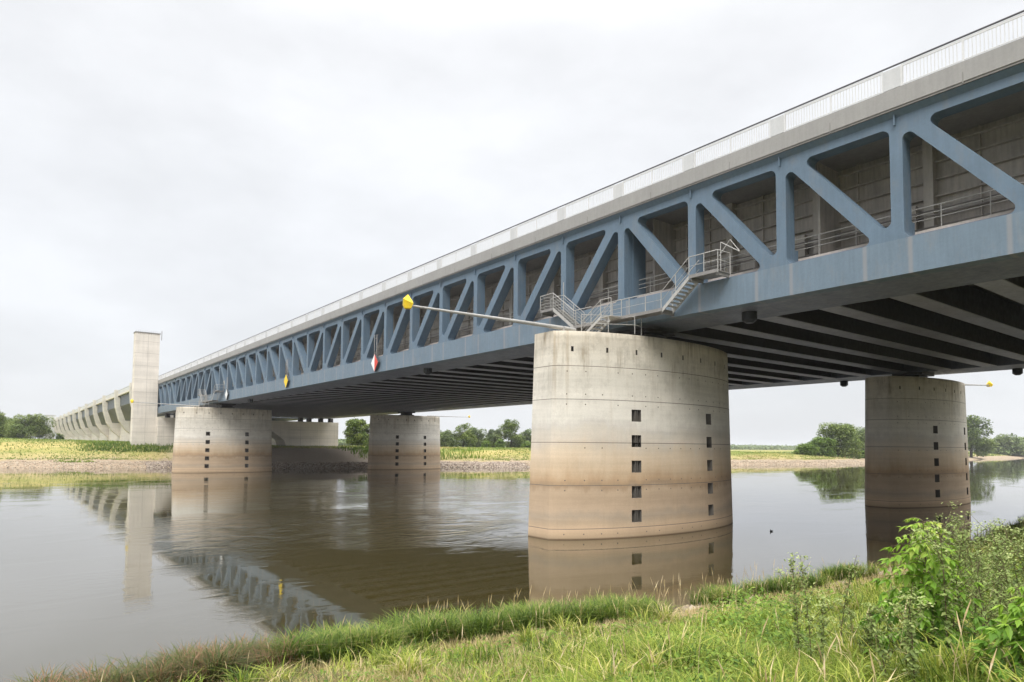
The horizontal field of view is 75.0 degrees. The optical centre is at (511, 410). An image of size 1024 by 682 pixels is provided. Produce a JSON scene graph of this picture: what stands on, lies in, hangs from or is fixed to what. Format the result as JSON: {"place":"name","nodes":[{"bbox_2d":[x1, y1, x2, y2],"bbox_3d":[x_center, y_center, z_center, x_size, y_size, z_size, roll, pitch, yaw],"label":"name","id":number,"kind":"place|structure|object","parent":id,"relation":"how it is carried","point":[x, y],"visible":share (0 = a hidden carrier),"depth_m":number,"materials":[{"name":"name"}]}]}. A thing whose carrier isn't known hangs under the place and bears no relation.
{"place":"outdoors","nodes":[
{"label":"outdoors","id":0,"kind":"place"},
{"bbox_2d":[0,458,1023,681],"bbox_3d":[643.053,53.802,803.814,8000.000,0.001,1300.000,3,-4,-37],"label":"river","id":1,"kind":"structure","parent":0,"point":[131,563],"depth_m":35.14,"materials":[{"name":"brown liquid"}]},
{"bbox_2d":[172,407,271,472],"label":"river pier","id":2,"kind":"structure","parent":1,"relation":"in","point":[218,440],"depth_m":125.48,"materials":[{"name":"concrete"}]},
{"bbox_2d":[130,399,199,406],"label":"marker boom","id":3,"kind":"object","parent":2,"relation":"on","point":[131,400],"visible":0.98,"depth_m":121.97,"materials":[{"name":"yellow paint"}]},
{"bbox_2d":[198,380,224,406],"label":"maintenance staircase","id":4,"kind":"structure","parent":2,"relation":"on","point":[207,396],"depth_m":124.29,"materials":[{"name":"grey metal"}]},
{"bbox_2d":[368,414,439,469],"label":"river pier","id":5,"kind":"structure","parent":1,"relation":"in","point":[402,442],"depth_m":149.87,"materials":[{"name":"concrete"}]},
{"bbox_2d":[528,331,732,539],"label":"river pier","id":6,"kind":"structure","parent":1,"relation":"in","point":[630,436],"depth_m":40.15,"materials":[{"name":"concrete"}]},
{"bbox_2d":[403,295,575,330],"bbox_3d":[-0.899,-5.348,37.813,11.308,1.209,0.678,2,-4,-30],"label":"marker boom","id":7,"kind":"object","parent":6,"relation":"on","point":[407,302],"visible":0.83,"depth_m":37.59,"materials":[{"name":"yellow paint"}]},
{"bbox_2d":[157,10,1023,421],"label":"trough bridge","id":8,"kind":"structure","parent":6,"relation":"on","point":[879,234],"depth_m":41.70,"materials":[{"name":"blue metal"}]},
{"bbox_2d":[225,377,228,399],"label":"navigation sign","id":9,"kind":"object","parent":8,"relation":"attached to","point":[226,394],"visible":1,"depth_m":117.29,"materials":[{"name":"grey metal"}]},
{"bbox_2d":[284,360,289,387],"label":"navigation sign","id":10,"kind":"object","parent":8,"relation":"attached to","point":[286,381],"visible":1,"depth_m":92.70,"materials":[{"name":"yellow metal"}]},
{"bbox_2d":[371,334,379,371],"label":"navigation sign","id":11,"kind":"object","parent":8,"relation":"attached to","point":[375,362],"visible":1,"depth_m":70.65,"materials":[{"name":"red"}]},
{"bbox_2d":[540,239,739,335],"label":"maintenance staircase","id":12,"kind":"structure","parent":6,"relation":"on","point":[696,278],"depth_m":40.34,"materials":[{"name":"grey metal"}]},
{"bbox_2d":[865,376,970,507],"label":"river pier","id":13,"kind":"structure","parent":1,"relation":"in","point":[916,446],"depth_m":62.59,"materials":[{"name":"concrete"}]},
{"bbox_2d":[965,381,992,386],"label":"marker boom","id":14,"kind":"object","parent":13,"relation":"on","point":[989,384],"visible":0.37,"depth_m":79.21,"materials":[{"name":"yellow paint"}]},
{"bbox_2d":[0,439,1023,669],"bbox_3d":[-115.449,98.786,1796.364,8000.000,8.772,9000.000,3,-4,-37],"label":"ground","id":15,"kind":"structure","parent":0,"point":[299,455],"depth_m":161.85,"materials":[{"name":"soil"}]},
{"bbox_2d":[0,411,7,437],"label":"broadleaf tree","id":16,"kind":"object","parent":15,"relation":"on","point":[2,431],"visible":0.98,"depth_m":238.14,"materials":[{"name":"green plant"}]},
{"bbox_2d":[0,416,21,437],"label":"broadleaf tree","id":17,"kind":"object","parent":15,"relation":"on","point":[9,420],"visible":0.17,"depth_m":267.64,"materials":[{"name":"green plant"}]},
{"bbox_2d":[4,413,56,438],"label":"broadleaf tree","id":18,"kind":"object","parent":15,"relation":"on","point":[38,427],"visible":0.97,"depth_m":265.31,"materials":[{"name":"green plant"}]},
{"bbox_2d":[45,415,55,438],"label":"bridge tower","id":19,"kind":"structure","parent":15,"relation":"on","point":[51,416],"depth_m":494.40,"materials":[{"name":"concrete"}]},
{"bbox_2d":[55,433,64,439],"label":"round bush","id":20,"kind":"object","parent":15,"relation":"on","point":[58,436],"visible":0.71,"depth_m":274.73,"materials":[{"name":"green plant"}]},
{"bbox_2d":[53,460,95,462],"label":"meadow grass","id":21,"kind":"structure","parent":15,"relation":"on","point":[74,461],"depth_m":148.65,"materials":[{"name":"green plant"}]},
{"bbox_2d":[76,439,172,452],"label":"reed grass","id":22,"kind":"structure","parent":15,"relation":"on","point":[104,444],"depth_m":163.06,"materials":[{"name":"green plant"}]},
{"bbox_2d":[130,330,161,445],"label":"bridge tower","id":23,"kind":"structure","parent":15,"relation":"on","point":[145,375],"depth_m":168.79,"materials":[{"name":"concrete"}]},
{"bbox_2d":[1,627,335,681],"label":"waterside sedge","id":24,"kind":"object","parent":15,"relation":"on","point":[168,667],"visible":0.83,"depth_m":13.28,"materials":[{"name":"green plant"}]},
{"bbox_2d":[53,383,305,444],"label":"approach bridge","id":25,"kind":"structure","parent":15,"relation":"on","point":[105,417],"depth_m":271.50,"materials":[{"name":"concrete"}]},
{"bbox_2d":[156,417,338,445],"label":"bridge abutment","id":26,"kind":"object","parent":15,"relation":"on","point":[292,433],"visible":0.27,"depth_m":189.98,"materials":[{"name":"concrete"}]},
{"bbox_2d":[222,663,362,681],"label":"waterside sedge","id":27,"kind":"object","parent":15,"relation":"on","point":[317,679],"visible":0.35,"depth_m":11.35,"materials":[{"name":"green plant"}]},
{"bbox_2d":[145,460,528,468],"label":"bank stones","id":28,"kind":"object","parent":15,"relation":"on","point":[278,465],"visible":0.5,"depth_m":154.57,"materials":[{"name":"grey stone"}]},
{"bbox_2d":[344,417,368,445],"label":"broadleaf tree","id":29,"kind":"object","parent":15,"relation":"on","point":[353,434],"visible":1,"depth_m":244.53,"materials":[{"name":"green plant"}]},
{"bbox_2d":[360,424,369,445],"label":"broadleaf tree","id":30,"kind":"object","parent":15,"relation":"on","point":[366,427],"visible":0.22,"depth_m":255.77,"materials":[{"name":"green plant"}]},
{"bbox_2d":[336,445,505,458],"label":"reed grass","id":31,"kind":"structure","parent":15,"relation":"on","point":[354,448],"depth_m":180.49,"materials":[{"name":"green plant"}]},
{"bbox_2d":[338,439,505,446],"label":"distant wood","id":32,"kind":"object","parent":15,"relation":"on","point":[341,442],"visible":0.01,"depth_m":598.20,"materials":[{"name":"green plant"}]},
{"bbox_2d":[0,438,844,460],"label":"meadow grass","id":33,"kind":"structure","parent":15,"relation":"on","point":[502,449],"depth_m":179.29,"materials":[{"name":"green plant"}]},
{"bbox_2d":[0,459,864,468],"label":"bank stones","id":34,"kind":"object","parent":15,"relation":"on","point":[853,461],"visible":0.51,"depth_m":154.14,"materials":[{"name":"grey stone"}]},
{"bbox_2d":[440,429,455,446],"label":"broadleaf tree","id":35,"kind":"object","parent":15,"relation":"on","point":[446,439],"visible":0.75,"depth_m":301.91,"materials":[{"name":"green plant"}]},
{"bbox_2d":[451,423,477,446],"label":"broadleaf tree","id":36,"kind":"object","parent":15,"relation":"on","point":[465,436],"visible":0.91,"depth_m":308.33,"materials":[{"name":"green plant"}]},
{"bbox_2d":[250,589,689,672],"bbox_3d":[-1.030,5.547,17.425,11.572,1.560,5.070,2,-3,-26],"label":"waterside sedge","id":37,"kind":"object","parent":15,"relation":"on","point":[485,624],"visible":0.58,"depth_m":16.33,"materials":[{"name":"green plant"}]},
{"bbox_2d":[467,426,488,446],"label":"broadleaf tree","id":38,"kind":"object","parent":15,"relation":"on","point":[480,437],"visible":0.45,"depth_m":316.41,"materials":[{"name":"green plant"}]},
{"bbox_2d":[480,440,490,446],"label":"round bush","id":39,"kind":"object","parent":15,"relation":"on","point":[485,443],"visible":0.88,"depth_m":304.31,"materials":[{"name":"green plant"}]},
{"bbox_2d":[485,429,502,447],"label":"broadleaf tree","id":40,"kind":"object","parent":15,"relation":"on","point":[495,436],"visible":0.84,"depth_m":321.05,"materials":[{"name":"green plant"}]},
{"bbox_2d":[495,439,504,447],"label":"round bush","id":41,"kind":"object","parent":15,"relation":"on","point":[500,443],"visible":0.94,"depth_m":309.09,"materials":[{"name":"green plant"}]},
{"bbox_2d":[499,419,522,447],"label":"broadleaf tree","id":42,"kind":"object","parent":15,"relation":"on","point":[509,431],"visible":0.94,"depth_m":323.91,"materials":[{"name":"green plant"}]},
{"bbox_2d":[10,542,1022,681],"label":"seed stalks","id":43,"kind":"object","parent":15,"relation":"on","point":[823,668],"visible":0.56,"depth_m":10.39,"materials":[{"name":"green plant"}]},
{"bbox_2d":[519,428,531,447],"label":"broadleaf tree","id":44,"kind":"object","parent":15,"relation":"on","point":[526,436],"visible":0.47,"depth_m":332.60,"materials":[{"name":"green plant"}]},
{"bbox_2d":[520,440,530,447],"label":"round bush","id":45,"kind":"object","parent":15,"relation":"on","point":[527,444],"visible":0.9,"depth_m":319.02,"materials":[{"name":"green plant"}]},
{"bbox_2d":[132,543,1023,681],"bbox_3d":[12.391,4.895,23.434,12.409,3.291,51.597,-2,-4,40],"label":"bank grass","id":46,"kind":"structure","parent":15,"relation":"on","point":[947,677],"depth_m":9.69,"materials":[{"name":"green plant"}]},
{"bbox_2d":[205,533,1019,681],"bbox_3d":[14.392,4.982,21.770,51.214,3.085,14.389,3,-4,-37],"label":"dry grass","id":47,"kind":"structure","parent":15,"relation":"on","point":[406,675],"depth_m":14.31,"materials":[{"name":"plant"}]},
{"bbox_2d":[252,543,1023,681],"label":"ground herbs","id":48,"kind":"object","parent":15,"relation":"on","point":[761,616],"visible":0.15,"depth_m":12.07,"materials":[{"name":"green plant"}]},
{"bbox_2d":[342,441,968,450],"bbox_3d":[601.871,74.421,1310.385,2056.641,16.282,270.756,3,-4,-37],"label":"distant wood","id":49,"kind":"object","parent":15,"relation":"on","point":[756,447],"visible":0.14,"depth_m":1111.04,"materials":[{"name":"green plant"}]},
{"bbox_2d":[625,560,889,609],"bbox_3d":[9.134,6.109,23.383,13.545,1.243,3.500,3,-4,-34],"label":"waterside sedge","id":50,"kind":"object","parent":15,"relation":"on","point":[774,584],"visible":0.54,"depth_m":23.06,"materials":[{"name":"green plant"}]},
{"bbox_2d":[774,552,814,657],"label":"flowering weed","id":51,"kind":"object","parent":15,"relation":"on","point":[795,618],"visible":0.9,"depth_m":9.55,"materials":[{"name":"green plant"}]},
{"bbox_2d":[791,443,820,455],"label":"willow bush","id":52,"kind":"object","parent":15,"relation":"on","point":[806,449],"visible":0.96,"depth_m":258.20,"materials":[{"name":"green plant"}]},
{"bbox_2d":[786,557,829,661],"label":"tall weed","id":53,"kind":"object","parent":15,"relation":"on","point":[805,601],"visible":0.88,"depth_m":9.14,"materials":[{"name":"green plant"}]},
{"bbox_2d":[800,593,841,670],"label":"flowering weed","id":54,"kind":"object","parent":15,"relation":"on","point":[821,635],"visible":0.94,"depth_m":8.53,"materials":[{"name":"green plant"}]},
{"bbox_2d":[807,436,837,455],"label":"willow tree","id":55,"kind":"object","parent":15,"relation":"on","point":[826,446],"visible":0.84,"depth_m":262.87,"materials":[{"name":"green plant"}]},
{"bbox_2d":[676,539,991,611],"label":"bank stones","id":56,"kind":"object","parent":15,"relation":"on","point":[684,607],"visible":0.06,"depth_m":22.12,"materials":[{"name":"grey stone"}]},
{"bbox_2d":[815,421,863,456],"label":"willow tree","id":57,"kind":"object","parent":15,"relation":"on","point":[843,433],"visible":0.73,"depth_m":269.70,"materials":[{"name":"green plant"}]},
{"bbox_2d":[832,555,858,656],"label":"tall weed","id":58,"kind":"object","parent":15,"relation":"on","point":[847,600],"visible":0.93,"depth_m":9.40,"materials":[{"name":"green plant"}]},
{"bbox_2d":[842,606,856,645],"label":"tall weed","id":59,"kind":"object","parent":15,"relation":"on","point":[850,624],"visible":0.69,"depth_m":10.68,"materials":[{"name":"green plant"}]},
{"bbox_2d":[836,426,864,455],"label":"willow tree","id":60,"kind":"object","parent":15,"relation":"on","point":[860,433],"visible":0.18,"depth_m":282.76,"materials":[{"name":"green plant"}]},
{"bbox_2d":[850,613,875,656],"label":"tall weed","id":61,"kind":"object","parent":15,"relation":"on","point":[864,644],"visible":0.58,"depth_m":8.63,"materials":[{"name":"green plant"}]},
{"bbox_2d":[857,602,886,661],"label":"flowering weed","id":62,"kind":"object","parent":15,"relation":"on","point":[870,644],"visible":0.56,"depth_m":8.60,"materials":[{"name":"green plant"}]},
{"bbox_2d":[864,615,903,680],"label":"tall weed","id":63,"kind":"object","parent":15,"relation":"on","point":[872,630],"visible":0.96,"depth_m":7.25,"materials":[{"name":"green plant"}]},
{"bbox_2d":[750,451,1018,458],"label":"meadow grass","id":64,"kind":"structure","parent":15,"relation":"on","point":[989,454],"depth_m":278.17,"materials":[{"name":"green plant"}]},
{"bbox_2d":[877,585,901,641],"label":"tall weed","id":65,"kind":"object","parent":15,"relation":"on","point":[891,588],"visible":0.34,"depth_m":10.00,"materials":[{"name":"green plant"}]},
{"bbox_2d":[883,582,924,668],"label":"tall weed","id":66,"kind":"object","parent":15,"relation":"on","point":[908,617],"visible":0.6,"depth_m":7.46,"materials":[{"name":"green plant"}]},
{"bbox_2d":[882,591,935,681],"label":"flowering weed","id":67,"kind":"object","parent":15,"relation":"on","point":[913,671],"visible":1,"depth_m":6.90,"materials":[{"name":"green plant"}]},
{"bbox_2d":[907,528,936,620],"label":"flowering weed","id":68,"kind":"object","parent":15,"relation":"on","point":[919,551],"visible":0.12,"depth_m":10.60,"materials":[{"name":"green plant"}]},
{"bbox_2d":[920,613,937,652],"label":"tall weed","id":69,"kind":"object","parent":15,"relation":"on","point":[930,632],"visible":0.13,"depth_m":8.60,"materials":[{"name":"green plant"}]},
{"bbox_2d":[858,517,1000,659],"bbox_3d":[5.236,2.351,8.439,1.580,1.984,1.602,1,-3,-5],"label":"maple sapling","id":70,"kind":"object","parent":15,"relation":"on","point":[914,565],"visible":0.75,"depth_m":8.35,"materials":[{"name":"green plant"}]},
{"bbox_2d":[912,511,969,655],"bbox_3d":[5.101,2.187,7.931,0.710,1.983,0.476,3,-4,-37],"label":"flowering weed","id":71,"kind":"object","parent":15,"relation":"on","point":[947,623],"visible":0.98,"depth_m":7.89,"materials":[{"name":"green plant"}]},
{"bbox_2d":[862,515,1023,569],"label":"bank grass","id":72,"kind":"structure","parent":15,"relation":"on","point":[1015,525],"depth_m":33.97,"materials":[{"name":"green plant"}]},
{"bbox_2d":[925,501,973,608],"bbox_3d":[7.216,2.601,10.929,0.686,2.210,0.619,1,-3,-12],"label":"flowering weed","id":73,"kind":"object","parent":15,"relation":"on","point":[947,540],"visible":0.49,"depth_m":10.95,"materials":[{"name":"green plant"}]},
{"bbox_2d":[917,522,985,645],"bbox_3d":[5.471,2.337,8.279,0.551,1.920,0.647,3,-4,-37],"label":"tall weed","id":74,"kind":"object","parent":15,"relation":"on","point":[961,566],"visible":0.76,"depth_m":8.24,"materials":[{"name":"green plant"}]},
{"bbox_2d":[938,520,964,597],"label":"tall weed","id":75,"kind":"object","parent":15,"relation":"on","point":[946,546],"visible":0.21,"depth_m":11.39,"materials":[{"name":"green plant"}]},
{"bbox_2d":[947,553,972,597],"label":"tall weed","id":76,"kind":"object","parent":15,"relation":"on","point":[962,565],"visible":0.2,"depth_m":14.42,"materials":[{"name":"green plant"}]},
{"bbox_2d":[954,526,973,592],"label":"tall weed","id":77,"kind":"object","parent":15,"relation":"on","point":[966,559],"visible":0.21,"depth_m":14.80,"materials":[{"name":"green plant"}]},
{"bbox_2d":[955,525,974,597],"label":"tall weed","id":78,"kind":"object","parent":15,"relation":"on","point":[965,564],"visible":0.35,"depth_m":13.17,"materials":[{"name":"green plant"}]},
{"bbox_2d":[951,512,1006,646],"bbox_3d":[6.114,2.325,8.657,0.616,1.986,0.691,3,-4,-37],"label":"tall weed","id":79,"kind":"object","parent":15,"relation":"on","point":[976,576],"visible":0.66,"depth_m":8.71,"materials":[{"name":"green plant"}]},
{"bbox_2d":[961,549,996,638],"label":"tall weed","id":80,"kind":"object","parent":15,"relation":"on","point":[973,608],"visible":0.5,"depth_m":8.89,"materials":[{"name":"green plant"}]},
{"bbox_2d":[967,414,997,457],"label":"broadleaf tree","id":81,"kind":"object","parent":15,"relation":"on","point":[977,442],"visible":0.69,"depth_m":391.12,"materials":[{"name":"green plant"}]},
{"bbox_2d":[965,518,1000,609],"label":"flowering weed","id":82,"kind":"object","parent":15,"relation":"on","point":[979,544],"visible":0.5,"depth_m":12.96,"materials":[{"name":"green plant"}]},
{"bbox_2d":[961,551,1006,617],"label":"tall weed","id":83,"kind":"object","parent":15,"relation":"on","point":[986,583],"visible":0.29,"depth_m":10.00,"materials":[{"name":"green plant"}]},
{"bbox_2d":[966,528,1007,639],"bbox_3d":[6.364,2.486,9.118,0.568,1.820,0.631,1,-3,-3],"label":"tall weed","id":84,"kind":"object","parent":15,"relation":"on","point":[978,546],"visible":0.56,"depth_m":9.02,"materials":[{"name":"green plant"}]},
{"bbox_2d":[964,510,1019,610],"bbox_3d":[8.392,2.781,11.634,0.495,2.073,0.808,3,-4,-37],"label":"flowering weed","id":85,"kind":"object","parent":15,"relation":"on","point":[994,546],"visible":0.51,"depth_m":11.58,"materials":[{"name":"green plant"}]},
{"bbox_2d":[966,585,1023,681],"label":"maple sapling","id":86,"kind":"object","parent":15,"relation":"on","point":[1016,615],"visible":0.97,"depth_m":6.59,"materials":[{"name":"green plant"}]},
{"bbox_2d":[983,524,1010,607],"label":"tall weed","id":87,"kind":"object","parent":15,"relation":"on","point":[999,562],"visible":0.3,"depth_m":11.54,"materials":[{"name":"green plant"}]},
{"bbox_2d":[981,544,1017,628],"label":"flowering weed","id":88,"kind":"object","parent":15,"relation":"on","point":[997,587],"visible":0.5,"depth_m":9.25,"materials":[{"name":"green plant"}]},
{"bbox_2d":[983,530,1020,610],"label":"tall weed","id":89,"kind":"object","parent":15,"relation":"on","point":[1007,568],"visible":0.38,"depth_m":10.54,"materials":[{"name":"green plant"}]},
{"bbox_2d":[981,433,1023,455],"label":"broadleaf tree","id":90,"kind":"object","parent":15,"relation":"on","point":[1010,446],"visible":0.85,"depth_m":486.30,"materials":[{"name":"green plant"}]},
{"bbox_2d":[987,528,1019,637],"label":"tall weed","id":91,"kind":"object","parent":15,"relation":"on","point":[1003,570],"visible":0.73,"depth_m":7.53,"materials":[{"name":"green plant"}]},
{"bbox_2d":[988,535,1020,602],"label":"tall weed","id":92,"kind":"object","parent":15,"relation":"on","point":[1008,578],"visible":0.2,"depth_m":11.04,"materials":[{"name":"green plant"}]},
{"bbox_2d":[986,519,1023,600],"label":"flowering weed","id":93,"kind":"object","parent":15,"relation":"on","point":[1016,581],"visible":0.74,"depth_m":9.64,"materials":[{"name":"green plant"}]},
{"bbox_2d":[991,520,1023,593],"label":"tall weed","id":94,"kind":"object","parent":15,"relation":"on","point":[1005,556],"visible":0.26,"depth_m":14.49,"materials":[{"name":"green plant"}]},
{"bbox_2d":[1007,534,1023,594],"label":"tall weed","id":95,"kind":"object","parent":15,"relation":"on","point":[1015,541],"visible":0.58,"depth_m":11.36,"materials":[{"name":"green plant"}]},
{"bbox_2d":[1007,524,1023,595],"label":"tall weed","id":96,"kind":"object","parent":15,"relation":"on","point":[1022,550],"visible":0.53,"depth_m":11.81,"materials":[{"name":"green plant"}]},
{"bbox_2d":[0,0,1023,449],"label":"sky","id":97,"kind":"structure","parent":0,"point":[208,177],"materials":[{"name":"white"}]}
]}

